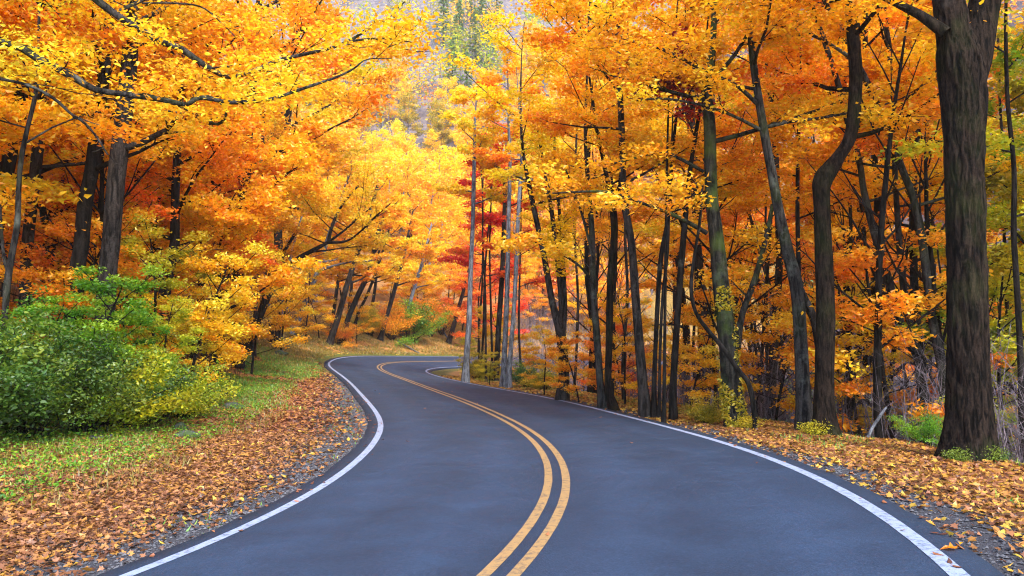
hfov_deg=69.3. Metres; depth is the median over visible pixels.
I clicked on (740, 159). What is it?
young tree
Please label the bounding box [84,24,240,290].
maple tree
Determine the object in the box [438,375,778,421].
fallen leaves
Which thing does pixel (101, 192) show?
bare tree
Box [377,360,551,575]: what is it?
line
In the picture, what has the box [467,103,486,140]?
hillside tree
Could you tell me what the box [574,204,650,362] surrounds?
bare tree
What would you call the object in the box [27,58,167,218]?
maple tree
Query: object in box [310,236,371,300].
sapling
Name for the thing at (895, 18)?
maple tree
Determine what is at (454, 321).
leaning tree
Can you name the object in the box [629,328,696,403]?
sapling
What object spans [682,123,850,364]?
maple tree
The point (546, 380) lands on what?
sapling
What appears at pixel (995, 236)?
maple tree
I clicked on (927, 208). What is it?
bare tree
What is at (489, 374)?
sapling
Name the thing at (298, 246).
maple tree
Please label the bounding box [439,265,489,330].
maple tree
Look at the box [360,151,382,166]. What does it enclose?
hillside tree
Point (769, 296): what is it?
bare tree
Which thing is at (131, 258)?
sapling
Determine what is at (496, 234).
hillside tree
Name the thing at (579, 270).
maple tree
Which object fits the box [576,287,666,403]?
sapling
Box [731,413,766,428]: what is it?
bush
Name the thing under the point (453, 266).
sapling
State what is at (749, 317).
sapling
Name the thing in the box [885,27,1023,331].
young tree
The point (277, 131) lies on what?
maple tree
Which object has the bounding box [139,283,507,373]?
fallen leaves
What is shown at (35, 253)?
sapling
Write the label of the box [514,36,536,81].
hillside tree
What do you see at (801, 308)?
maple tree
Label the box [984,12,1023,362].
maple tree
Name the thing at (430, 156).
hillside tree
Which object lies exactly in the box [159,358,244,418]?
bush
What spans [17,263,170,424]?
sapling
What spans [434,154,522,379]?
young tree
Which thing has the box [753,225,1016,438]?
sapling
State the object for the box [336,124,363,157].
hillside tree
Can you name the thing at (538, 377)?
bush
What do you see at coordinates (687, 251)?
maple tree
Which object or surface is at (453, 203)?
hillside tree
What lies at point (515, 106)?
hillside tree
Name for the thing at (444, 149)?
hillside tree
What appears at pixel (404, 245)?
leaning tree
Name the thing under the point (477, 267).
maple tree
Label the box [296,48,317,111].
hillside tree
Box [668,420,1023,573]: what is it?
fallen leaves
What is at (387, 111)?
hillside tree
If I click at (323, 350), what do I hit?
dry grass
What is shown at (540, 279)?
young tree
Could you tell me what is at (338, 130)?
hillside tree
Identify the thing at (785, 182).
young tree
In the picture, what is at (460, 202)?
hillside tree
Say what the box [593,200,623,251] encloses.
hillside tree
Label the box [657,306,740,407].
sapling
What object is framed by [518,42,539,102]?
hillside tree
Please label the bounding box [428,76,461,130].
hillside tree
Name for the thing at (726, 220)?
maple tree
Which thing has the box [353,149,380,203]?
hillside tree
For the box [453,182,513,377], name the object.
young tree
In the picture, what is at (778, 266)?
maple tree
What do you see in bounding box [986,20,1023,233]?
maple tree
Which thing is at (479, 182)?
hillside tree
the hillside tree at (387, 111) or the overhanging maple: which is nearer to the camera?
the overhanging maple
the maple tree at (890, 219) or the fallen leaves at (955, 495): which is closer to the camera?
the fallen leaves at (955, 495)
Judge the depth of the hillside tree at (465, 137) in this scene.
149.41 m
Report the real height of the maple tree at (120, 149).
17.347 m
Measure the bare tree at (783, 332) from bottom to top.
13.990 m
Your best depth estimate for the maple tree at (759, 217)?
35.76 m
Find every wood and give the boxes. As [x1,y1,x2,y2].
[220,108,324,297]
[231,0,696,231]
[236,0,746,225]
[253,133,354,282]
[279,2,644,213]
[287,0,543,142]
[315,0,559,84]
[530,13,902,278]
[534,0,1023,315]
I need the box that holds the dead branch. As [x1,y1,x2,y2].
[866,406,886,437]
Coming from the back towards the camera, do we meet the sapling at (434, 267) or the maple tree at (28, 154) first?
the sapling at (434, 267)
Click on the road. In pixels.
(441, 485)
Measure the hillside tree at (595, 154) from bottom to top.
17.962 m
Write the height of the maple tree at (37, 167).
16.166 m
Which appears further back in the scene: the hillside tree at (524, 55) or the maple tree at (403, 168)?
the hillside tree at (524, 55)
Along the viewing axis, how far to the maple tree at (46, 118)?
16.76 m
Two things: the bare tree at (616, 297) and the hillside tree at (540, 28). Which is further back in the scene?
the hillside tree at (540, 28)
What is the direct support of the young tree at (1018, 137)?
on the ground at (650, 312)
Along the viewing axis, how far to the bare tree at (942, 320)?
25.34 m
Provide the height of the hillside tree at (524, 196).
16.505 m
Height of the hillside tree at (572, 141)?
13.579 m
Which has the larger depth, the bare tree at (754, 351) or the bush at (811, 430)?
the bare tree at (754, 351)
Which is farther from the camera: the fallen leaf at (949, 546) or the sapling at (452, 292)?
the sapling at (452, 292)
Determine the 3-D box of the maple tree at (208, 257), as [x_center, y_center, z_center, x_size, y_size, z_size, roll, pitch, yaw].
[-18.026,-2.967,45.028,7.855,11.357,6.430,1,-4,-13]
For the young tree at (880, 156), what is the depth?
22.89 m
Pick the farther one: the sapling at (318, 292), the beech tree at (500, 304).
the sapling at (318, 292)
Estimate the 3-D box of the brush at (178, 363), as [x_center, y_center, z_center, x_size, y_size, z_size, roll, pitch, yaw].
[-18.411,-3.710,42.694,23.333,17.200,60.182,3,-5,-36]
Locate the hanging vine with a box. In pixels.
[689,185,757,429]
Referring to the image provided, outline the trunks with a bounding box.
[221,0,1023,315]
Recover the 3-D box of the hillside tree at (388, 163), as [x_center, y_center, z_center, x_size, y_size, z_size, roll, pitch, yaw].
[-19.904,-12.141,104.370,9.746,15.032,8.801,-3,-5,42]
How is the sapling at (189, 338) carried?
on the ground at (650, 312)
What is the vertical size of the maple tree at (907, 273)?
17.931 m
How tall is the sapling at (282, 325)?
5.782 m
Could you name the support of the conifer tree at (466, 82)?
on the ground at (650, 312)
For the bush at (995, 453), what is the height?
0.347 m
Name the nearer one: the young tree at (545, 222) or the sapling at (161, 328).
the sapling at (161, 328)
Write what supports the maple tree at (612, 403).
on the ground at (650, 312)
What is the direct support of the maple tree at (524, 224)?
on the ground at (650, 312)
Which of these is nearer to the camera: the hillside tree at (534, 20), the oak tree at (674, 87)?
the oak tree at (674, 87)
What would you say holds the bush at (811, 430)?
on the ground at (650, 312)
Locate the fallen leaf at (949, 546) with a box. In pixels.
[940,543,956,549]
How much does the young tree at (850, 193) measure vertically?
11.999 m
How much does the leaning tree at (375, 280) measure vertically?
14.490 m
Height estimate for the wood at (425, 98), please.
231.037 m
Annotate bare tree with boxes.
[24,0,222,303]
[50,58,180,346]
[423,28,438,82]
[461,0,468,40]
[475,34,488,67]
[542,103,661,392]
[542,128,639,392]
[567,208,632,369]
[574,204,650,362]
[605,272,652,396]
[617,236,653,395]
[618,91,804,330]
[642,258,693,401]
[683,212,784,394]
[707,206,793,397]
[715,259,778,405]
[738,247,793,415]
[739,214,794,419]
[741,296,784,385]
[749,221,813,394]
[754,274,835,421]
[760,211,900,405]
[778,271,841,390]
[779,184,922,433]
[782,272,933,414]
[791,0,945,437]
[812,114,1015,397]
[840,157,939,436]
[887,348,935,433]
[894,148,1015,390]
[939,210,1022,447]
[989,297,1017,434]
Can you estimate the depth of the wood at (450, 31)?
199.66 m
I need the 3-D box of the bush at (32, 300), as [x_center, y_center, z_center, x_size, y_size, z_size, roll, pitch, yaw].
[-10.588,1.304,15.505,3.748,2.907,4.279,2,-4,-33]
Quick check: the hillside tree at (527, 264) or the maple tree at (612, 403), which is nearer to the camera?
the maple tree at (612, 403)
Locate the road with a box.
[97,356,1004,575]
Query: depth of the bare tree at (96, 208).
19.62 m
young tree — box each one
[0,0,195,334]
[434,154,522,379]
[445,158,529,381]
[451,170,513,374]
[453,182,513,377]
[496,161,573,367]
[510,51,640,392]
[562,11,725,399]
[579,0,767,417]
[598,0,764,417]
[617,0,799,419]
[631,5,769,407]
[640,30,779,405]
[671,9,853,413]
[702,47,838,379]
[717,14,893,408]
[753,0,923,433]
[757,6,909,334]
[762,0,945,435]
[763,93,894,347]
[790,0,994,339]
[876,0,1023,462]
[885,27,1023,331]
[987,38,1023,452]
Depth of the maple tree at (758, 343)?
50.47 m
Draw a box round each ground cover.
[0,412,126,455]
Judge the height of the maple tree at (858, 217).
13.222 m
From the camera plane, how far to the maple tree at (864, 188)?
17.72 m
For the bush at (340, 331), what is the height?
2.553 m
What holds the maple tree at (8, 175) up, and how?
on the ground at (650, 312)
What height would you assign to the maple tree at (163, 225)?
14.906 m
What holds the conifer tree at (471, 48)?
on the ground at (650, 312)
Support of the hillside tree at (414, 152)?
on the ground at (650, 312)
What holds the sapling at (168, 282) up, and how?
on the ground at (650, 312)
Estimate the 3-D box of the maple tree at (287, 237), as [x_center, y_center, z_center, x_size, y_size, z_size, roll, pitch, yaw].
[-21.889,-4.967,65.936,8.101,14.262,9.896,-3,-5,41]
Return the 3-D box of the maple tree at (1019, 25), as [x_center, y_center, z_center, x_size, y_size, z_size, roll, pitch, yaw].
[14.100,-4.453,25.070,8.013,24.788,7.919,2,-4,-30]
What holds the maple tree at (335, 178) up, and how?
on the ground at (650, 312)
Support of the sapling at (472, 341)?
on the ground at (650, 312)
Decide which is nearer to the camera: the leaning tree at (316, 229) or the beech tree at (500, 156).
the beech tree at (500, 156)
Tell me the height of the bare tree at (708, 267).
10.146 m
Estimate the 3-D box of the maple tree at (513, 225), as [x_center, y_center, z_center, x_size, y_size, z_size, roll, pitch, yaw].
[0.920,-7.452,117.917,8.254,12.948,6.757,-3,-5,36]
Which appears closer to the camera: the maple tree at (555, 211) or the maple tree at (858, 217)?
the maple tree at (858, 217)
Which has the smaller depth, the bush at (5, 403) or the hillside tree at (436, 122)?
the bush at (5, 403)
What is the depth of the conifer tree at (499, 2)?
227.95 m
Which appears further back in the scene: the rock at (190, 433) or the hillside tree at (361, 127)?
the hillside tree at (361, 127)
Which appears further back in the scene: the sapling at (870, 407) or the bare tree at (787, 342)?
the bare tree at (787, 342)
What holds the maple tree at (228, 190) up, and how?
on the ground at (650, 312)
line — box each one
[120,356,518,575]
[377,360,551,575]
[380,361,586,575]
[425,367,969,575]
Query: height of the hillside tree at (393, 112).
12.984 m
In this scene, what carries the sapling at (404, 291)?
on the ground at (650, 312)
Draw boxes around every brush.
[0,212,302,431]
[481,5,1023,445]
[614,300,1023,462]
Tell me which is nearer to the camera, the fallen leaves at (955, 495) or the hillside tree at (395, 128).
the fallen leaves at (955, 495)
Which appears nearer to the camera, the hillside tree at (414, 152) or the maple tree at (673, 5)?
the maple tree at (673, 5)
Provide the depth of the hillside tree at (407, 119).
170.85 m
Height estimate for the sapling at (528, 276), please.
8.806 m
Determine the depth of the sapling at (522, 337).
47.56 m
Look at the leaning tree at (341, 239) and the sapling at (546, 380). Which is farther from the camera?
the leaning tree at (341, 239)
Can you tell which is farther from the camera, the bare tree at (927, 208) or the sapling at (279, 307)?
the sapling at (279, 307)
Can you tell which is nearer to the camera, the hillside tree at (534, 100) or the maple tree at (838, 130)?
the maple tree at (838, 130)
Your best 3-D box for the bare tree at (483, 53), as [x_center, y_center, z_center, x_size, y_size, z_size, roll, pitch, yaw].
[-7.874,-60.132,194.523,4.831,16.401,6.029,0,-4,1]
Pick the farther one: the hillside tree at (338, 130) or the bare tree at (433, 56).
the bare tree at (433, 56)
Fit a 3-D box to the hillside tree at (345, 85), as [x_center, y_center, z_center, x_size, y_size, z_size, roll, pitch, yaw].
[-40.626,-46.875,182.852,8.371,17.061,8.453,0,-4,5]
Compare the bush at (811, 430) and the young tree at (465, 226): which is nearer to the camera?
the bush at (811, 430)
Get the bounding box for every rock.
[172,422,188,430]
[174,430,200,437]
[222,402,244,408]
[275,350,287,355]
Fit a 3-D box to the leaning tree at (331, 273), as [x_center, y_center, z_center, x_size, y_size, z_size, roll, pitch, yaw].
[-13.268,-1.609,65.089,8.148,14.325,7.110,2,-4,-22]
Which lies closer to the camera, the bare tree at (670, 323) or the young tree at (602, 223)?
the young tree at (602, 223)
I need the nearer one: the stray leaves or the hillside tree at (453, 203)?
the stray leaves
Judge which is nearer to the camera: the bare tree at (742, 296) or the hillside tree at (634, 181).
the bare tree at (742, 296)
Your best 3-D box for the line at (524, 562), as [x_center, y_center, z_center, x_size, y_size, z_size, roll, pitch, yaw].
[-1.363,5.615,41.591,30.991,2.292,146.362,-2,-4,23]
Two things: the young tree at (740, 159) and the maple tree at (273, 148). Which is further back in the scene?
the maple tree at (273, 148)
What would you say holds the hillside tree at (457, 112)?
on the ground at (650, 312)
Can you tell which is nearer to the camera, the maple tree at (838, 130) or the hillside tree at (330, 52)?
the maple tree at (838, 130)
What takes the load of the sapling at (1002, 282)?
on the ground at (650, 312)
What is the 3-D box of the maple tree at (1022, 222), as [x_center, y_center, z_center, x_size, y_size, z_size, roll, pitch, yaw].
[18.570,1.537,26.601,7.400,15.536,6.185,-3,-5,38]
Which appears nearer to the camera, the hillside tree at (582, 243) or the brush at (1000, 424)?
the brush at (1000, 424)
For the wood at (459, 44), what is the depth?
202.94 m
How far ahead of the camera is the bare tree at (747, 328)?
31.12 m
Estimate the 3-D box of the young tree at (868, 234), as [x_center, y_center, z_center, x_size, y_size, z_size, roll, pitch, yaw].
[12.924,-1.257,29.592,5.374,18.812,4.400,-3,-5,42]
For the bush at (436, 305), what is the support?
on the ground at (650, 312)
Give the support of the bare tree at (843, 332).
on the ground at (650, 312)
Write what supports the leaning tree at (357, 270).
on the ground at (650, 312)
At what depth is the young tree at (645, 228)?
28.37 m
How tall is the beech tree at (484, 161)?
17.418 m
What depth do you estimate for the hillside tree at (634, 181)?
108.46 m
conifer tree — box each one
[433,0,452,45]
[443,37,463,89]
[449,0,470,57]
[458,51,474,87]
[463,7,483,65]
[466,0,481,23]
[477,0,489,45]
[477,18,498,69]
[488,0,504,26]
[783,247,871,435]
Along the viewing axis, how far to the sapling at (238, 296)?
20.04 m
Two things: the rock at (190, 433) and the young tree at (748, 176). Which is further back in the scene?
the young tree at (748, 176)
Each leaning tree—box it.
[262,165,340,302]
[295,191,377,332]
[312,187,410,345]
[322,171,409,345]
[327,185,391,310]
[348,196,427,340]
[368,194,413,313]
[376,196,433,340]
[398,211,450,335]
[439,235,495,343]
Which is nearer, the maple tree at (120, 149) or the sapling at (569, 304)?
the maple tree at (120, 149)
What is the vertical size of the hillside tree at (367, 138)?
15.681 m
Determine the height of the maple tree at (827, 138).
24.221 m
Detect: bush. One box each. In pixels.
[0,283,102,350]
[0,304,156,433]
[0,322,206,434]
[0,328,90,435]
[0,339,116,439]
[54,339,207,429]
[88,341,237,437]
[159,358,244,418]
[321,320,363,347]
[343,305,388,336]
[353,300,425,339]
[392,296,454,336]
[394,298,453,347]
[416,292,466,335]
[457,350,493,377]
[474,359,514,379]
[512,358,555,386]
[519,365,558,389]
[681,394,722,423]
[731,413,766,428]
[791,421,831,435]
[888,406,943,445]
[939,446,977,461]
[982,445,1013,463]
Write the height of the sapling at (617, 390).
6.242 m
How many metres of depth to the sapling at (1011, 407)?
21.72 m
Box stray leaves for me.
[149,355,963,566]
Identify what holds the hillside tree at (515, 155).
on the ground at (650, 312)
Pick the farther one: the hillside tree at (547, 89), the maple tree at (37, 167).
the hillside tree at (547, 89)
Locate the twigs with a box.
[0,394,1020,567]
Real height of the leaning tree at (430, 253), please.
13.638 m
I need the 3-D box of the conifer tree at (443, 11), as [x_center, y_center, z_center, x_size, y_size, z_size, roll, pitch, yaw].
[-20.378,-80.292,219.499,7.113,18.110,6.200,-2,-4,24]
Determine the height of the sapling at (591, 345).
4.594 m
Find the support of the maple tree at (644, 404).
on the ground at (650, 312)
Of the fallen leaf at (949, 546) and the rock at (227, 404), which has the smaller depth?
the fallen leaf at (949, 546)
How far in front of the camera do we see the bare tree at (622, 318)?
42.33 m
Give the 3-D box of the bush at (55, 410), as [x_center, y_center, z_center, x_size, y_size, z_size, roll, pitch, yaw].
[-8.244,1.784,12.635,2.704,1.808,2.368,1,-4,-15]
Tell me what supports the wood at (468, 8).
on the ground at (650, 312)
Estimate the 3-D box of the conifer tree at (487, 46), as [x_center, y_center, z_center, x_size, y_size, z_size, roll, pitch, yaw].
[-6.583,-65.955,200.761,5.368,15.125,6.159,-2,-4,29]
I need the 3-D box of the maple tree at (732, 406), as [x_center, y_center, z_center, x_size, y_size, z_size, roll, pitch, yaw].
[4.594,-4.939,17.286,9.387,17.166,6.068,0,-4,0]
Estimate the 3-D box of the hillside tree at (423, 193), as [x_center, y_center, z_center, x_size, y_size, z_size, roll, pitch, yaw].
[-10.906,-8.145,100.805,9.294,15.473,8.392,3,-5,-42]
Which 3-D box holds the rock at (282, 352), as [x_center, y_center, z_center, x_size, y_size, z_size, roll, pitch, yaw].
[-14.037,3.975,44.885,1.048,0.425,0.749,0,-4,0]
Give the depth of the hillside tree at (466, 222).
114.45 m
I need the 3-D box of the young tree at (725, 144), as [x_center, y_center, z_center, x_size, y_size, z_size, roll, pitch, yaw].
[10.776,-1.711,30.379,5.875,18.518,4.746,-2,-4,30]
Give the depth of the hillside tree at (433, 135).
162.89 m
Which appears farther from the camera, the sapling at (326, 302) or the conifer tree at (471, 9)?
the conifer tree at (471, 9)
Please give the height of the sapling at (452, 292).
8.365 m
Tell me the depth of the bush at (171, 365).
15.71 m
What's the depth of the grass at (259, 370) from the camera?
33.24 m
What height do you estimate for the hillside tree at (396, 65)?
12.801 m
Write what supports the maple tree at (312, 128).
on the ground at (650, 312)
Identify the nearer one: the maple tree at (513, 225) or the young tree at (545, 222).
the young tree at (545, 222)
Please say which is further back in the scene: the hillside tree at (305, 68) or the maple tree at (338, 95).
the hillside tree at (305, 68)
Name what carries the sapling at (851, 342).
on the ground at (650, 312)
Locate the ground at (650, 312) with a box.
[0,0,1023,575]
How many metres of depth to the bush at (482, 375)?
42.90 m
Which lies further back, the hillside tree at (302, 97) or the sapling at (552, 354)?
the hillside tree at (302, 97)
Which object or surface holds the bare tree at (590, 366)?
on the ground at (650, 312)
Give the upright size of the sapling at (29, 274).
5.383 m
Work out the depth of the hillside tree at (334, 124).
140.46 m
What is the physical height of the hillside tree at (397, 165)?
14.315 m
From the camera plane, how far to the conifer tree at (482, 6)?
215.49 m
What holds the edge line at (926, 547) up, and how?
on the road
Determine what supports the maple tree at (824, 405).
on the ground at (650, 312)
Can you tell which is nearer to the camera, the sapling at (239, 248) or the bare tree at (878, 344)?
the bare tree at (878, 344)
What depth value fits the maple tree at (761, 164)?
33.30 m
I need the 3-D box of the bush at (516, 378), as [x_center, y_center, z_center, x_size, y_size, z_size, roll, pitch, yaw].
[0.750,4.262,36.991,2.547,1.561,2.486,3,-5,-42]
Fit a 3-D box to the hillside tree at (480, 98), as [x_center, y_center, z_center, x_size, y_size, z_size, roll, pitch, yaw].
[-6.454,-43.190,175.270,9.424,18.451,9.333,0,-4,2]
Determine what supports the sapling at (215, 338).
on the ground at (650, 312)
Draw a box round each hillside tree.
[282,71,310,117]
[291,99,307,122]
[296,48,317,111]
[300,107,315,118]
[316,119,360,209]
[318,123,344,191]
[319,40,340,73]
[320,126,346,196]
[333,114,361,158]
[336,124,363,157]
[337,72,359,114]
[341,148,410,251]
[350,86,378,139]
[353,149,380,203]
[360,135,385,166]
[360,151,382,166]
[361,130,391,158]
[363,167,390,232]
[364,131,393,167]
[371,72,396,127]
[379,118,410,147]
[379,151,413,231]
[384,133,422,210]
[388,45,408,88]
[388,60,410,102]
[388,148,427,236]
[390,79,416,122]
[394,91,423,142]
[395,134,428,197]
[396,169,464,278]
[415,153,467,255]
[417,129,441,166]
[419,150,437,177]
[420,98,452,154]
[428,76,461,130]
[430,103,455,143]
[430,145,470,214]
[432,158,461,216]
[433,170,469,244]
[446,85,477,142]
[446,197,500,254]
[450,116,470,166]
[450,154,480,229]
[455,127,487,197]
[466,209,505,288]
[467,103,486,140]
[468,67,504,128]
[476,178,512,252]
[492,177,541,259]
[505,57,538,109]
[507,138,519,169]
[510,100,525,126]
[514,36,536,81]
[515,18,540,55]
[516,153,544,199]
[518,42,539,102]
[521,215,572,297]
[522,22,549,89]
[525,91,548,130]
[546,76,562,103]
[548,80,566,114]
[557,56,573,97]
[559,123,582,150]
[561,196,583,267]
[568,141,618,214]
[581,256,643,334]
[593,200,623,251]
[618,170,655,248]
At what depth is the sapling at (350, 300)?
68.25 m
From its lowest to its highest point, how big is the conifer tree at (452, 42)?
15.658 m
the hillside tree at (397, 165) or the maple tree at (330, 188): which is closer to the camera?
the maple tree at (330, 188)
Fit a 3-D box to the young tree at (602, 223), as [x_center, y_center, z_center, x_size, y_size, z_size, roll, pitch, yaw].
[4.400,-2.491,26.188,5.385,14.795,6.347,0,-4,0]
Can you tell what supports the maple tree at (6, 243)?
on the ground at (650, 312)
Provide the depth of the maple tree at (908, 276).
33.61 m
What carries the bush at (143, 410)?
on the ground at (650, 312)
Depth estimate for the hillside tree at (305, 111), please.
159.35 m
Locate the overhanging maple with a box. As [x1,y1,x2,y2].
[0,0,458,165]
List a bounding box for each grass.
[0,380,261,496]
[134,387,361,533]
[208,343,322,410]
[227,331,501,369]
[474,379,1023,507]
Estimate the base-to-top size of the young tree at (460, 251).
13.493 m
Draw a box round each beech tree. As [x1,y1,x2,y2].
[290,153,398,334]
[432,66,527,382]
[462,41,563,386]
[463,60,566,387]
[469,122,552,380]
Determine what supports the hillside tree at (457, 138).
on the ground at (650, 312)
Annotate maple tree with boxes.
[0,0,104,311]
[0,0,146,229]
[0,0,176,338]
[0,0,183,304]
[0,0,221,249]
[0,4,199,335]
[0,98,86,238]
[3,6,194,259]
[8,0,295,351]
[14,0,260,341]
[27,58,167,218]
[43,52,206,309]
[46,0,272,356]
[61,0,272,344]
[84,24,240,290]
[106,0,334,382]
[132,30,283,348]
[142,0,397,368]
[142,172,257,319]
[163,41,288,358]
[189,53,296,352]
[202,131,287,336]
[220,0,410,342]
[244,159,408,352]
[251,76,325,356]
[254,149,312,306]
[255,116,313,217]
[255,141,323,303]
[292,166,344,302]
[316,164,342,197]
[330,151,369,216]
[375,167,406,260]
[388,158,443,236]
[399,172,462,262]
[439,248,525,351]
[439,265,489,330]
[443,5,607,400]
[461,267,538,335]
[482,0,703,408]
[495,200,530,266]
[508,0,905,428]
[509,0,748,417]
[512,201,548,288]
[515,0,734,410]
[521,0,668,393]
[539,195,583,283]
[551,226,584,315]
[556,0,938,429]
[576,81,775,404]
[589,0,764,405]
[607,9,770,408]
[628,53,751,396]
[662,134,792,390]
[670,0,826,419]
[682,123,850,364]
[687,168,803,417]
[688,71,833,420]
[699,0,1023,432]
[722,6,938,421]
[728,0,936,434]
[729,0,1000,436]
[741,214,785,393]
[746,26,942,243]
[751,94,894,374]
[754,0,1009,446]
[775,0,996,348]
[801,122,944,277]
[802,98,1014,365]
[809,33,1008,444]
[814,207,909,420]
[823,0,1023,403]
[832,189,938,422]
[837,0,1011,462]
[883,74,1023,450]
[888,232,1023,406]
[900,20,1023,244]
[921,119,1023,450]
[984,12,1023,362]
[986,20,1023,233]
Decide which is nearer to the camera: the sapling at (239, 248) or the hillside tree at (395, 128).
the sapling at (239, 248)
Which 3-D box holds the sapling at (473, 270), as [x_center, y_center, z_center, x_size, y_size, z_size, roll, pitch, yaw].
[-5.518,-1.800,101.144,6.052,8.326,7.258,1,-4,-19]
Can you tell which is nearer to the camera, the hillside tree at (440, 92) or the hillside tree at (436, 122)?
the hillside tree at (436, 122)
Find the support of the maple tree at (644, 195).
on the ground at (650, 312)
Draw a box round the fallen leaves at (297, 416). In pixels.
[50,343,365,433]
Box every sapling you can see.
[0,144,184,343]
[0,176,100,332]
[0,204,164,363]
[0,292,103,366]
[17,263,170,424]
[32,171,193,349]
[78,208,224,381]
[85,299,184,413]
[125,296,216,415]
[128,238,273,386]
[137,204,270,374]
[152,272,252,387]
[203,247,311,374]
[251,267,322,349]
[283,267,335,343]
[291,281,337,337]
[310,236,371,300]
[330,290,379,343]
[372,258,411,299]
[391,272,426,308]
[395,262,448,308]
[399,237,443,300]
[422,255,476,310]
[433,262,473,311]
[454,246,492,285]
[454,335,480,366]
[473,306,539,370]
[473,351,501,384]
[509,269,549,330]
[515,323,569,394]
[521,251,569,322]
[539,330,596,401]
[554,345,615,390]
[557,273,605,327]
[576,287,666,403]
[578,315,652,395]
[578,335,657,395]
[601,343,636,395]
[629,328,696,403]
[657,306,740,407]
[662,268,778,407]
[739,279,843,420]
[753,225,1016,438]
[775,277,927,435]
[835,351,938,447]
[891,252,1023,461]
[996,378,1017,436]
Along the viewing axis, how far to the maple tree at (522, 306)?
88.91 m
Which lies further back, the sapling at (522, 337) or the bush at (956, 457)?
the sapling at (522, 337)
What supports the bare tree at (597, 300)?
on the ground at (650, 312)
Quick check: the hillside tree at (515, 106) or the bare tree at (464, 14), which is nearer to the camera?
the hillside tree at (515, 106)
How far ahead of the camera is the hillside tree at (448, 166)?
115.14 m
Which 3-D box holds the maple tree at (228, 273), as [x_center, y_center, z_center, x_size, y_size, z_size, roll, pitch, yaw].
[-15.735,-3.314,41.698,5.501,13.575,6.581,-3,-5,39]
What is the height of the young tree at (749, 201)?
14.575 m
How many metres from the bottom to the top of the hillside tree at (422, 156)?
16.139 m
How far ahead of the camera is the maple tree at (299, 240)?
71.06 m
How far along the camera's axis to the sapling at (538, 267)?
101.02 m
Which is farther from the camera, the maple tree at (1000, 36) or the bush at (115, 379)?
the maple tree at (1000, 36)
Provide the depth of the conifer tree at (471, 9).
231.82 m
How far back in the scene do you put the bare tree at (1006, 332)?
21.37 m
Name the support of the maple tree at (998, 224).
on the ground at (650, 312)
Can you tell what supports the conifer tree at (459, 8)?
on the ground at (650, 312)
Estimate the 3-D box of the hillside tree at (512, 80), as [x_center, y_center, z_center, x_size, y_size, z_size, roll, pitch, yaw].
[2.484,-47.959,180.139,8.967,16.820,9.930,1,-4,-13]
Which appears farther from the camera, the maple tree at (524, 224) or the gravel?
the maple tree at (524, 224)
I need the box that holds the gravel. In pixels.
[4,384,1023,575]
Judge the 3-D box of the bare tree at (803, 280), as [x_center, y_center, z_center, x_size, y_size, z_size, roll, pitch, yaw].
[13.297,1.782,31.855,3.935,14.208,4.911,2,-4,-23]
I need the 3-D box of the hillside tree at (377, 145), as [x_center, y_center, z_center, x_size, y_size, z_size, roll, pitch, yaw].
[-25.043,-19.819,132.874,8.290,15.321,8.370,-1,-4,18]
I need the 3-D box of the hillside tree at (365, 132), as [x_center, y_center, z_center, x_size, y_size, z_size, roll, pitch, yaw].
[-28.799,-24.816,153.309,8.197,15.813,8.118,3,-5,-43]
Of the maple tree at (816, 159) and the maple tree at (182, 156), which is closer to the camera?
the maple tree at (816, 159)
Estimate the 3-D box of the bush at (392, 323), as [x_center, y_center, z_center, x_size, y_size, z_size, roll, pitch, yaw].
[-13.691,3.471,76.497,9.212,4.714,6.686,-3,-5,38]
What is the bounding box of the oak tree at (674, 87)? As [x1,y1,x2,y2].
[612,23,724,422]
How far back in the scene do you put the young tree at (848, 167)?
20.45 m
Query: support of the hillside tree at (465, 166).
on the ground at (650, 312)
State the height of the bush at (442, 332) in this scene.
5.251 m
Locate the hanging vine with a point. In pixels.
(741, 373)
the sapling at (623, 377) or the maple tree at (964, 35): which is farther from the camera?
the sapling at (623, 377)
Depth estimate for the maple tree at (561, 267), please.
25.63 m
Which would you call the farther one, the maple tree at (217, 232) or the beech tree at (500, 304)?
the beech tree at (500, 304)
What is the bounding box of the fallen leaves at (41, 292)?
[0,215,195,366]
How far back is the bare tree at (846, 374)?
19.51 m
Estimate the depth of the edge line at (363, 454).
8.89 m
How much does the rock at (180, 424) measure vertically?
0.224 m
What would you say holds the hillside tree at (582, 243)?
on the ground at (650, 312)
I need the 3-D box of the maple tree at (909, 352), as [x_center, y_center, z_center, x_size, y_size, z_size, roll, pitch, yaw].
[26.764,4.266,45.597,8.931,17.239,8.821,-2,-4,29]
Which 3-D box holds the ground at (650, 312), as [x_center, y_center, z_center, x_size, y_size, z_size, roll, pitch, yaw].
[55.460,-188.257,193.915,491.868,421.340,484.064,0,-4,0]
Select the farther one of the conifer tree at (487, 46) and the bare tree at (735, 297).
the conifer tree at (487, 46)

